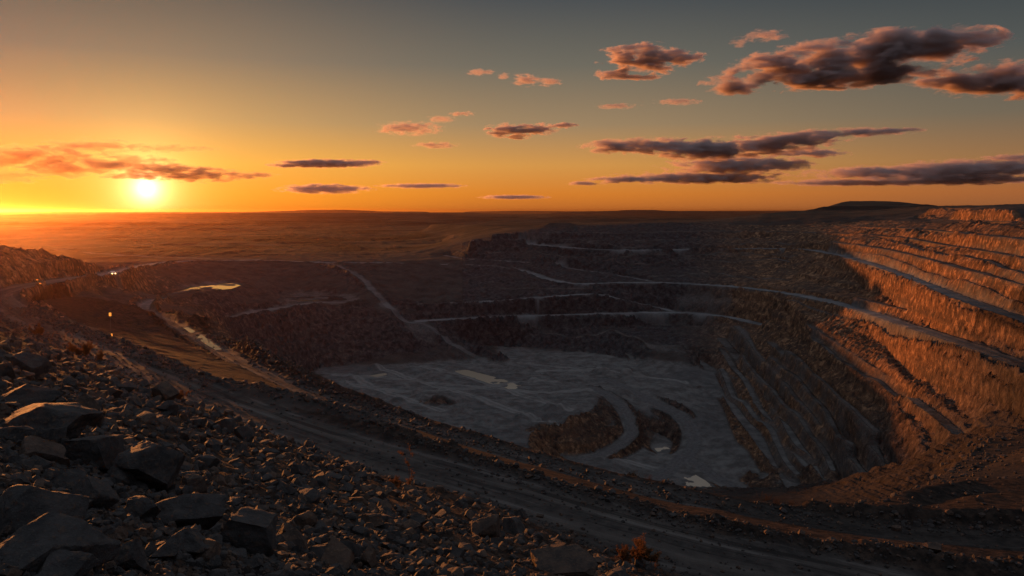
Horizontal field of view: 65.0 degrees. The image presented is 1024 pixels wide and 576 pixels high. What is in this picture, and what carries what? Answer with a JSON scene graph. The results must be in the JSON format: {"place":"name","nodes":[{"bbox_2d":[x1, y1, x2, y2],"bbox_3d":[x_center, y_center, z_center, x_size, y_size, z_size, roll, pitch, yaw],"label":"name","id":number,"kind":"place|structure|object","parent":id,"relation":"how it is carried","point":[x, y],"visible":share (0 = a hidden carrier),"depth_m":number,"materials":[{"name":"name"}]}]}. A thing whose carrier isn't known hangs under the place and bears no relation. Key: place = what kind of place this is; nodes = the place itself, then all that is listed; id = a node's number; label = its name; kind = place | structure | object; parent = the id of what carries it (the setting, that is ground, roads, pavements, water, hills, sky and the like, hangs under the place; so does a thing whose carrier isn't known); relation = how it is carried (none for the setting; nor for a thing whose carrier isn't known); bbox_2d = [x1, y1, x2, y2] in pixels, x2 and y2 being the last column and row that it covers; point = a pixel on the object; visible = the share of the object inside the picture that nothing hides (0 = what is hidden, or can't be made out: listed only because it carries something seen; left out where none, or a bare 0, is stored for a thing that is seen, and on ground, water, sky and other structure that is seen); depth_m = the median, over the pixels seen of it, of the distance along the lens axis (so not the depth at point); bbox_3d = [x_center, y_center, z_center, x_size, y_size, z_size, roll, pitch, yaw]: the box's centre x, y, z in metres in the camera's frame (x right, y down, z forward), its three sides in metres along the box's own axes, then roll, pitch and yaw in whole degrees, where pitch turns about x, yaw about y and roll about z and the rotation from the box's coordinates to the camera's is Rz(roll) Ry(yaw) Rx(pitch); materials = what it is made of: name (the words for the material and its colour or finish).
{"place":"outdoors","nodes":[
{"label":"outdoors","id":0,"kind":"place"},
{"bbox_2d":[54,242,172,249],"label":"haul road","id":1,"kind":"structure","parent":0,"point":[105,246],"depth_m":910.57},
{"bbox_2d":[84,252,260,259],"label":"haul road","id":2,"kind":"structure","parent":0,"point":[153,256],"depth_m":719.12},
{"bbox_2d":[152,283,240,294],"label":"pond","id":3,"kind":"structure","parent":0,"point":[217,287],"depth_m":465.36,"materials":[{"name":"orange liquid"}]},
{"bbox_2d":[225,301,347,317],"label":"haul road","id":4,"kind":"structure","parent":0,"point":[249,311],"depth_m":452.82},
{"bbox_2d":[286,296,346,300],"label":"pond","id":5,"kind":"structure","parent":0,"point":[334,298],"depth_m":528.51,"materials":[{"name":"black liquid"}]},
{"bbox_2d":[0,322,681,575],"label":"rubble slope","id":6,"kind":"structure","parent":0,"point":[450,497],"depth_m":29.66,"materials":[{"name":"gravel"}]},
{"bbox_2d":[0,568,10,575],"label":"stone","id":7,"kind":"object","parent":6,"relation":"on","point":[3,572],"visible":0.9,"depth_m":7.36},
{"bbox_2d":[0,362,15,379],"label":"boulder","id":8,"kind":"object","parent":6,"relation":"on","point":[6,368],"visible":0.59,"depth_m":29.56,"materials":[{"name":"grey stone"}]},
{"bbox_2d":[5,402,19,408],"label":"stone","id":9,"kind":"object","parent":6,"relation":"on","point":[13,405],"visible":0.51,"depth_m":19.55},
{"bbox_2d":[0,426,38,440],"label":"boulder","id":10,"kind":"object","parent":6,"relation":"on","point":[20,432],"visible":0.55,"depth_m":14.42,"materials":[{"name":"grey stone"}]},
{"bbox_2d":[10,473,29,484],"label":"stone","id":11,"kind":"object","parent":6,"relation":"on","point":[20,478],"visible":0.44,"depth_m":11.15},
{"bbox_2d":[8,352,51,378],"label":"boulder","id":12,"kind":"object","parent":6,"relation":"on","point":[38,365],"visible":0.69,"depth_m":35.01,"materials":[{"name":"grey stone"}]},
{"bbox_2d":[2,383,62,405],"bbox_3d":[-13.520,3.066,22.284,1.884,0.874,1.422,-3,6,-32],"label":"boulder","id":13,"kind":"object","parent":6,"relation":"on","point":[27,393],"visible":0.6,"depth_m":22.02,"materials":[{"name":"grey stone"}]},
{"bbox_2d":[27,323,44,334],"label":"dry weed","id":14,"kind":"object","parent":6,"relation":"on","point":[37,329],"visible":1,"depth_m":135.25,"materials":[{"name":"brown plant"}]},
{"bbox_2d":[33,478,43,487],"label":"stone","id":15,"kind":"object","parent":6,"relation":"on","point":[40,482],"visible":0.66,"depth_m":11.46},
{"bbox_2d":[19,435,65,462],"bbox_3d":[-8.239,2.873,14.066,0.770,0.609,0.692,-3,6,-31],"label":"boulder","id":16,"kind":"object","parent":6,"relation":"on","point":[45,448],"visible":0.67,"depth_m":14.00,"materials":[{"name":"stone"}]},
{"bbox_2d":[0,484,88,537],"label":"boulder","id":17,"kind":"object","parent":6,"relation":"on","point":[21,505],"visible":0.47,"depth_m":8.91,"materials":[{"name":"grey stone"}]},
{"bbox_2d":[0,402,102,439],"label":"boulder","id":18,"kind":"object","parent":6,"relation":"on","point":[75,419],"visible":0.75,"depth_m":16.59,"materials":[{"name":"grey stone"}]},
{"bbox_2d":[36,427,66,442],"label":"boulder","id":19,"kind":"object","parent":6,"relation":"on","point":[57,434],"visible":0.64,"depth_m":16.20,"materials":[{"name":"grey stone"}]},
{"bbox_2d":[0,512,120,573],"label":"boulder","id":20,"kind":"object","parent":6,"relation":"on","point":[30,546],"visible":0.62,"depth_m":7.96,"materials":[{"name":"grey stone"}]},
{"bbox_2d":[37,549,98,575],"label":"boulder","id":21,"kind":"object","parent":6,"relation":"on","point":[60,562],"visible":0.92,"depth_m":7.67,"materials":[{"name":"grey stone"}]},
{"bbox_2d":[52,468,85,489],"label":"boulder","id":22,"kind":"object","parent":6,"relation":"on","point":[68,478],"visible":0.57,"depth_m":12.54,"materials":[{"name":"grey stone"}]},
{"bbox_2d":[65,341,82,352],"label":"dry weed","id":23,"kind":"object","parent":6,"relation":"on","point":[71,347],"visible":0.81,"depth_m":120.83,"materials":[{"name":"brown plant"}]},
{"bbox_2d":[68,398,102,426],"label":"boulder","id":24,"kind":"object","parent":6,"relation":"on","point":[92,403],"visible":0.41,"depth_m":22.45,"materials":[{"name":"stone"}]},
{"bbox_2d":[74,341,98,355],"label":"dry weed","id":25,"kind":"object","parent":6,"relation":"on","point":[86,349],"visible":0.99,"depth_m":118.28,"materials":[{"name":"brown plant"}]},
{"bbox_2d":[62,434,123,470],"bbox_3d":[-8.307,3.229,15.785,1.217,0.749,0.857,0,5,-3],"label":"boulder","id":26,"kind":"object","parent":6,"relation":"on","point":[102,452],"visible":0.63,"depth_m":15.43,"materials":[{"name":"grey stone"}]},
{"bbox_2d":[70,475,120,509],"bbox_3d":[-6.130,3.026,11.704,0.618,0.606,0.588,3,6,30],"label":"boulder","id":27,"kind":"object","parent":6,"relation":"on","point":[99,493],"visible":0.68,"depth_m":11.62,"materials":[{"name":"grey stone"}]},
{"bbox_2d":[96,349,103,359],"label":"dry weed","id":28,"kind":"object","parent":6,"relation":"on","point":[100,355],"visible":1,"depth_m":115.78,"materials":[{"name":"brown plant"}]},
{"bbox_2d":[101,387,123,397],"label":"boulder","id":29,"kind":"object","parent":6,"relation":"on","point":[116,393],"visible":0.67,"depth_m":40.18,"materials":[{"name":"grey stone"}]},
{"bbox_2d":[109,380,121,386],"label":"stone","id":30,"kind":"object","parent":6,"relation":"on","point":[116,383],"visible":0.52,"depth_m":52.89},
{"bbox_2d":[113,401,125,406],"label":"stone","id":31,"kind":"object","parent":6,"relation":"on","point":[118,403],"visible":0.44,"depth_m":35.22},
{"bbox_2d":[118,381,135,392],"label":"boulder","id":32,"kind":"object","parent":6,"relation":"on","point":[128,386],"visible":0.59,"depth_m":53.15,"materials":[{"name":"grey stone"}]},
{"bbox_2d":[114,538,150,574],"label":"boulder","id":33,"kind":"object","parent":6,"relation":"on","point":[131,554],"visible":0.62,"depth_m":8.84,"materials":[{"name":"grey stone"}]},
{"bbox_2d":[124,495,160,519],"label":"boulder","id":34,"kind":"object","parent":6,"relation":"on","point":[142,506],"visible":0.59,"depth_m":11.72,"materials":[{"name":"grey stone"}]},
{"bbox_2d":[139,379,149,386],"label":"stone","id":35,"kind":"object","parent":6,"relation":"on","point":[145,382],"visible":0.6,"depth_m":74.96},
{"bbox_2d":[112,440,185,491],"bbox_3d":[-7.071,3.551,15.682,1.114,1.183,1.345,2,6,21],"label":"boulder","id":36,"kind":"object","parent":6,"relation":"on","point":[150,464],"visible":0.81,"depth_m":15.30,"materials":[{"name":"grey stone"}]},
{"bbox_2d":[144,541,157,553],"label":"stone","id":37,"kind":"object","parent":6,"relation":"on","point":[151,547],"visible":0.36,"depth_m":9.95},
{"bbox_2d":[151,381,178,400],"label":"boulder","id":38,"kind":"object","parent":6,"relation":"on","point":[166,390],"visible":0.74,"depth_m":57.45,"materials":[{"name":"stone"}]},
{"bbox_2d":[150,542,179,559],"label":"boulder","id":39,"kind":"object","parent":6,"relation":"on","point":[165,550],"visible":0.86,"depth_m":9.81,"materials":[{"name":"grey stone"}]},
{"bbox_2d":[156,400,177,415],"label":"boulder","id":40,"kind":"object","parent":6,"relation":"on","point":[170,406],"visible":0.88,"depth_m":41.09,"materials":[{"name":"grey stone"}]},
{"bbox_2d":[176,390,191,398],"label":"dry weed","id":41,"kind":"object","parent":6,"relation":"on","point":[180,395],"visible":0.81,"depth_m":73.51,"materials":[{"name":"brown plant"}]},
{"bbox_2d":[167,528,209,555],"bbox_3d":[-4.304,3.360,10.595,0.592,0.386,0.496,-2,6,-23],"label":"boulder","id":42,"kind":"object","parent":6,"relation":"on","point":[190,541],"visible":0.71,"depth_m":10.50,"materials":[{"name":"grey stone"}]},
{"bbox_2d":[155,493,226,529],"bbox_3d":[-5.131,3.569,12.646,0.924,0.746,1.210,5,8,43],"label":"boulder","id":43,"kind":"object","parent":6,"relation":"on","point":[205,511],"visible":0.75,"depth_m":12.43,"materials":[{"name":"grey stone"}]},
{"bbox_2d":[180,473,206,492],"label":"boulder","id":44,"kind":"object","parent":6,"relation":"on","point":[198,481],"visible":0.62,"depth_m":17.03,"materials":[{"name":"stone"}]},
{"bbox_2d":[191,418,206,427],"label":"stone","id":45,"kind":"object","parent":6,"relation":"on","point":[199,422],"visible":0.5,"depth_m":39.99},
{"bbox_2d":[194,455,219,468],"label":"boulder","id":46,"kind":"object","parent":6,"relation":"on","point":[210,461],"visible":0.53,"depth_m":22.55,"materials":[{"name":"grey stone"}]},
{"bbox_2d":[210,533,222,544],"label":"stone","id":47,"kind":"object","parent":6,"relation":"on","point":[217,537],"visible":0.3,"depth_m":11.54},
{"bbox_2d":[209,569,226,575],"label":"stone","id":48,"kind":"object","parent":6,"relation":"on","point":[217,572],"visible":1,"depth_m":9.92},
{"bbox_2d":[215,417,233,432],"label":"boulder","id":49,"kind":"object","parent":6,"relation":"on","point":[227,423],"visible":0.49,"depth_m":46.19,"materials":[{"name":"grey stone"}]},
{"bbox_2d":[229,496,242,505],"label":"stone","id":50,"kind":"object","parent":6,"relation":"on","point":[237,501],"visible":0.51,"depth_m":18.25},
{"bbox_2d":[233,548,247,556],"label":"stone","id":51,"kind":"object","parent":6,"relation":"on","point":[242,551],"visible":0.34,"depth_m":11.55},
{"bbox_2d":[234,426,255,441],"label":"boulder","id":52,"kind":"object","parent":6,"relation":"on","point":[247,433],"visible":0.84,"depth_m":42.50,"materials":[{"name":"grey stone"}]},
{"bbox_2d":[220,507,277,556],"bbox_3d":[-3.991,3.779,12.213,0.863,0.808,0.691,0,5,1],"label":"boulder","id":53,"kind":"object","parent":6,"relation":"on","point":[250,530],"visible":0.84,"depth_m":11.91,"materials":[{"name":"grey stone"}]},
{"bbox_2d":[259,473,272,482],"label":"stone","id":54,"kind":"object","parent":6,"relation":"on","point":[267,477],"visible":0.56,"depth_m":24.71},
{"bbox_2d":[256,466,275,479],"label":"boulder","id":55,"kind":"object","parent":6,"relation":"on","point":[264,470],"visible":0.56,"depth_m":26.86,"materials":[{"name":"grey stone"}]},
{"bbox_2d":[278,522,292,533],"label":"boulder","id":56,"kind":"object","parent":6,"relation":"on","point":[285,527],"visible":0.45,"depth_m":15.64,"materials":[{"name":"stone"}]},
{"bbox_2d":[282,562,291,571],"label":"stone","id":57,"kind":"object","parent":6,"relation":"on","point":[287,566],"visible":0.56,"depth_m":11.60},
{"bbox_2d":[283,484,299,494],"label":"stone","id":58,"kind":"object","parent":6,"relation":"on","point":[291,490],"visible":0.55,"depth_m":23.68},
{"bbox_2d":[286,569,298,575],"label":"stone","id":59,"kind":"object","parent":6,"relation":"on","point":[291,572],"visible":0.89,"depth_m":11.27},
{"bbox_2d":[290,464,310,475],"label":"boulder","id":60,"kind":"object","parent":6,"relation":"on","point":[301,469],"visible":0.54,"depth_m":31.49,"materials":[{"name":"grey stone"}]},
{"bbox_2d":[293,510,317,527],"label":"boulder","id":61,"kind":"object","parent":6,"relation":"on","point":[308,517],"visible":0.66,"depth_m":18.27,"materials":[{"name":"stone"}]},
{"bbox_2d":[299,488,320,502],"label":"boulder","id":62,"kind":"object","parent":6,"relation":"on","point":[311,495],"visible":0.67,"depth_m":23.89,"materials":[{"name":"grey stone"}]},
{"bbox_2d":[308,544,325,557],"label":"stone","id":63,"kind":"object","parent":6,"relation":"on","point":[318,550],"visible":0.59,"depth_m":15.49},
{"bbox_2d":[325,472,342,480],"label":"stone","id":64,"kind":"object","parent":6,"relation":"on","point":[337,476],"visible":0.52,"depth_m":36.86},
{"bbox_2d":[338,482,354,494],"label":"boulder","id":65,"kind":"object","parent":6,"relation":"on","point":[348,487],"visible":0.83,"depth_m":33.13,"materials":[{"name":"grey stone"}]},
{"bbox_2d":[339,540,360,556],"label":"boulder","id":66,"kind":"object","parent":6,"relation":"on","point":[354,548],"visible":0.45,"depth_m":16.36,"materials":[{"name":"grey stone"}]},
{"bbox_2d":[350,525,363,534],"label":"stone","id":67,"kind":"object","parent":6,"relation":"on","point":[359,530],"visible":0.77,"depth_m":20.52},
{"bbox_2d":[349,497,366,504],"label":"boulder","id":68,"kind":"object","parent":6,"relation":"on","point":[360,500],"visible":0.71,"depth_m":26.14,"materials":[{"name":"stone"}]},
{"bbox_2d":[360,546,377,567],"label":"boulder","id":69,"kind":"object","parent":6,"relation":"on","point":[368,557],"visible":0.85,"depth_m":15.76,"materials":[{"name":"stone"}]},
{"bbox_2d":[360,513,382,526],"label":"boulder","id":70,"kind":"object","parent":6,"relation":"on","point":[375,519],"visible":0.68,"depth_m":23.11,"materials":[{"name":"stone"}]},
{"bbox_2d":[370,473,383,481],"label":"stone","id":71,"kind":"object","parent":6,"relation":"on","point":[377,476],"visible":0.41,"depth_m":51.64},
{"bbox_2d":[382,542,390,549],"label":"stone","id":72,"kind":"object","parent":6,"relation":"on","point":[387,545],"visible":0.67,"depth_m":19.72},
{"bbox_2d":[388,490,399,496],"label":"stone","id":73,"kind":"object","parent":6,"relation":"on","point":[395,493],"visible":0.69,"depth_m":39.63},
{"bbox_2d":[389,476,401,488],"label":"dry weed","id":74,"kind":"object","parent":6,"relation":"on","point":[395,480],"visible":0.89,"depth_m":52.50,"materials":[{"name":"brown plant"}]},
{"bbox_2d":[397,442,415,484],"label":"dry weed","id":75,"kind":"object","parent":6,"relation":"on","point":[409,478],"visible":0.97,"depth_m":53.68,"materials":[{"name":"brown plant"}]},
{"bbox_2d":[401,527,416,534],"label":"stone","id":76,"kind":"object","parent":6,"relation":"on","point":[408,530],"visible":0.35,"depth_m":23.83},
{"bbox_2d":[405,513,426,524],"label":"boulder","id":77,"kind":"object","parent":6,"relation":"on","point":[420,518],"visible":0.59,"depth_m":27.67,"materials":[{"name":"grey stone"}]},
{"bbox_2d":[408,549,423,557],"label":"stone","id":78,"kind":"object","parent":6,"relation":"on","point":[419,553],"visible":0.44,"depth_m":20.03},
{"bbox_2d":[417,558,431,565],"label":"stone","id":79,"kind":"object","parent":6,"relation":"on","point":[425,562],"visible":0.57,"depth_m":17.02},
{"bbox_2d":[434,509,446,517],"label":"stone","id":80,"kind":"object","parent":6,"relation":"on","point":[441,513],"visible":0.47,"depth_m":36.07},
{"bbox_2d":[447,567,463,575],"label":"stone","id":81,"kind":"object","parent":6,"relation":"on","point":[457,570],"visible":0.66,"depth_m":16.81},
{"bbox_2d":[450,546,464,557],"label":"stone","id":82,"kind":"object","parent":6,"relation":"on","point":[457,552],"visible":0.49,"depth_m":22.40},
{"bbox_2d":[471,514,499,537],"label":"boulder","id":83,"kind":"object","parent":6,"relation":"on","point":[484,527],"visible":0.74,"depth_m":32.40,"materials":[{"name":"stone"}]},
{"bbox_2d":[502,516,524,534],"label":"boulder","id":84,"kind":"object","parent":6,"relation":"on","point":[514,525],"visible":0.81,"depth_m":44.61,"materials":[{"name":"grey stone"}]},
{"bbox_2d":[550,541,567,546],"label":"boulder","id":85,"kind":"object","parent":6,"relation":"on","point":[557,544],"visible":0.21,"depth_m":44.39,"materials":[{"name":"stone"}]},
{"bbox_2d":[530,544,596,575],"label":"boulder","id":86,"kind":"object","parent":6,"relation":"on","point":[573,560],"visible":0.94,"depth_m":26.14,"materials":[{"name":"stone"}]},
{"bbox_2d":[615,543,635,562],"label":"dry weed","id":87,"kind":"object","parent":6,"relation":"on","point":[625,553],"visible":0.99,"depth_m":54.60,"materials":[{"name":"brown plant"}]},
{"bbox_2d":[634,559,643,566],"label":"stone","id":88,"kind":"object","parent":6,"relation":"on","point":[638,563],"visible":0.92,"depth_m":54.39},
{"bbox_2d":[630,533,661,565],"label":"dry weed","id":89,"kind":"object","parent":6,"relation":"on","point":[642,551],"visible":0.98,"depth_m":54.65,"materials":[{"name":"brown plant"}]},
{"bbox_2d":[0,212,759,269],"bbox_3d":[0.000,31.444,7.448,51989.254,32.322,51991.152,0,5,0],"label":"desert plain","id":90,"kind":"structure","parent":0,"point":[289,240],"depth_m":1219.04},
{"bbox_2d":[316,261,487,361],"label":"haul road","id":91,"kind":"structure","parent":0,"point":[379,295],"depth_m":506.44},
{"bbox_2d":[0,260,943,575],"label":"haul road","id":92,"kind":"structure","parent":0,"point":[780,558],"depth_m":70.40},
{"bbox_2d":[0,201,983,236],"bbox_3d":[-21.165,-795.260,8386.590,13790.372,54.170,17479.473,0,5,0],"label":"hills","id":93,"kind":"structure","parent":0,"point":[856,208],"depth_m":1128.49,"materials":[{"name":"soil"}]},
{"bbox_2d":[0,204,1023,575],"bbox_3d":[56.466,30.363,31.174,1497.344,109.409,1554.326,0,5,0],"label":"ground","id":94,"kind":"structure","parent":0,"point":[92,298],"depth_m":218.84,"materials":[{"name":"soil"}]},
{"bbox_2d":[0,292,1023,575],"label":"gravel","id":95,"kind":"structure","parent":94,"relation":"on","point":[86,332],"depth_m":86.79,"materials":[{"name":"gravel"}]},
{"bbox_2d":[922,542,941,552],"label":"boulder","id":96,"kind":"object","parent":94,"relation":"on","point":[935,547],"visible":0.92,"depth_m":63.14,"materials":[{"name":"stone"}]},
{"bbox_2d":[0,0,1023,211],"label":"sky","id":97,"kind":"structure","parent":0,"point":[106,105],"materials":[{"name":"orange"}]},
{"bbox_2d":[405,292,676,314],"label":"haul road","id":98,"kind":"structure","parent":0,"point":[537,297],"depth_m":553.96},
{"bbox_2d":[444,253,655,281],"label":"haul road","id":99,"kind":"structure","parent":0,"point":[563,261],"depth_m":647.20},
{"bbox_2d":[313,344,840,488],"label":"pit floor","id":100,"kind":"structure","parent":0,"point":[553,384],"depth_m":388.18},
{"bbox_2d":[455,370,517,388],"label":"puddle","id":101,"kind":"object","parent":100,"relation":"on","point":[483,377],"visible":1,"depth_m":426.98,"materials":[{"name":"beige liquid"}]},
{"bbox_2d":[684,475,710,486],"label":"puddle","id":102,"kind":"object","parent":100,"relation":"on","point":[698,481],"visible":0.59,"depth_m":301.03,"materials":[{"name":"beige liquid"}]},
{"bbox_2d":[136,293,1023,551],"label":"haul road","id":103,"kind":"structure","parent":0,"point":[1009,542],"depth_m":87.19,"materials":[{"name":"gravel"}]},
{"bbox_2d":[196,335,220,349],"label":"puddle","id":104,"kind":"object","parent":103,"relation":"on","point":[210,343],"visible":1,"depth_m":185.39,"materials":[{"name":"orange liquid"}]},
{"bbox_2d":[414,309,761,329],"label":"haul road","id":105,"kind":"structure","parent":0,"point":[534,319],"depth_m":539.72,"materials":[{"name":"gravel"}]},
{"bbox_2d":[571,386,638,462],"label":"haul road","id":106,"kind":"structure","parent":0,"point":[631,428],"depth_m":353.63,"materials":[{"name":"gravel"}]},
{"bbox_2d":[596,377,704,480],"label":"haul road","id":107,"kind":"structure","parent":0,"point":[694,445],"depth_m":356.04,"materials":[{"name":"gravel"}]},
{"bbox_2d":[312,213,1023,505],"bbox_3d":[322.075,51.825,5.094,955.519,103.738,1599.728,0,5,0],"label":"pit wall","id":108,"kind":"structure","parent":0,"point":[873,412],"depth_m":455.47,"materials":[{"name":"stone"}]},
{"bbox_2d":[326,261,1023,372],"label":"haul road","id":109,"kind":"structure","parent":0,"point":[892,322],"depth_m":337.23,"materials":[{"name":"gravel"}]},
{"bbox_2d":[677,454,742,487],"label":"haul road","id":110,"kind":"structure","parent":0,"point":[706,470],"depth_m":314.39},
{"bbox_2d":[472,232,1023,323],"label":"haul road","id":111,"kind":"structure","parent":0,"point":[974,295],"depth_m":356.36,"materials":[{"name":"gravel"}]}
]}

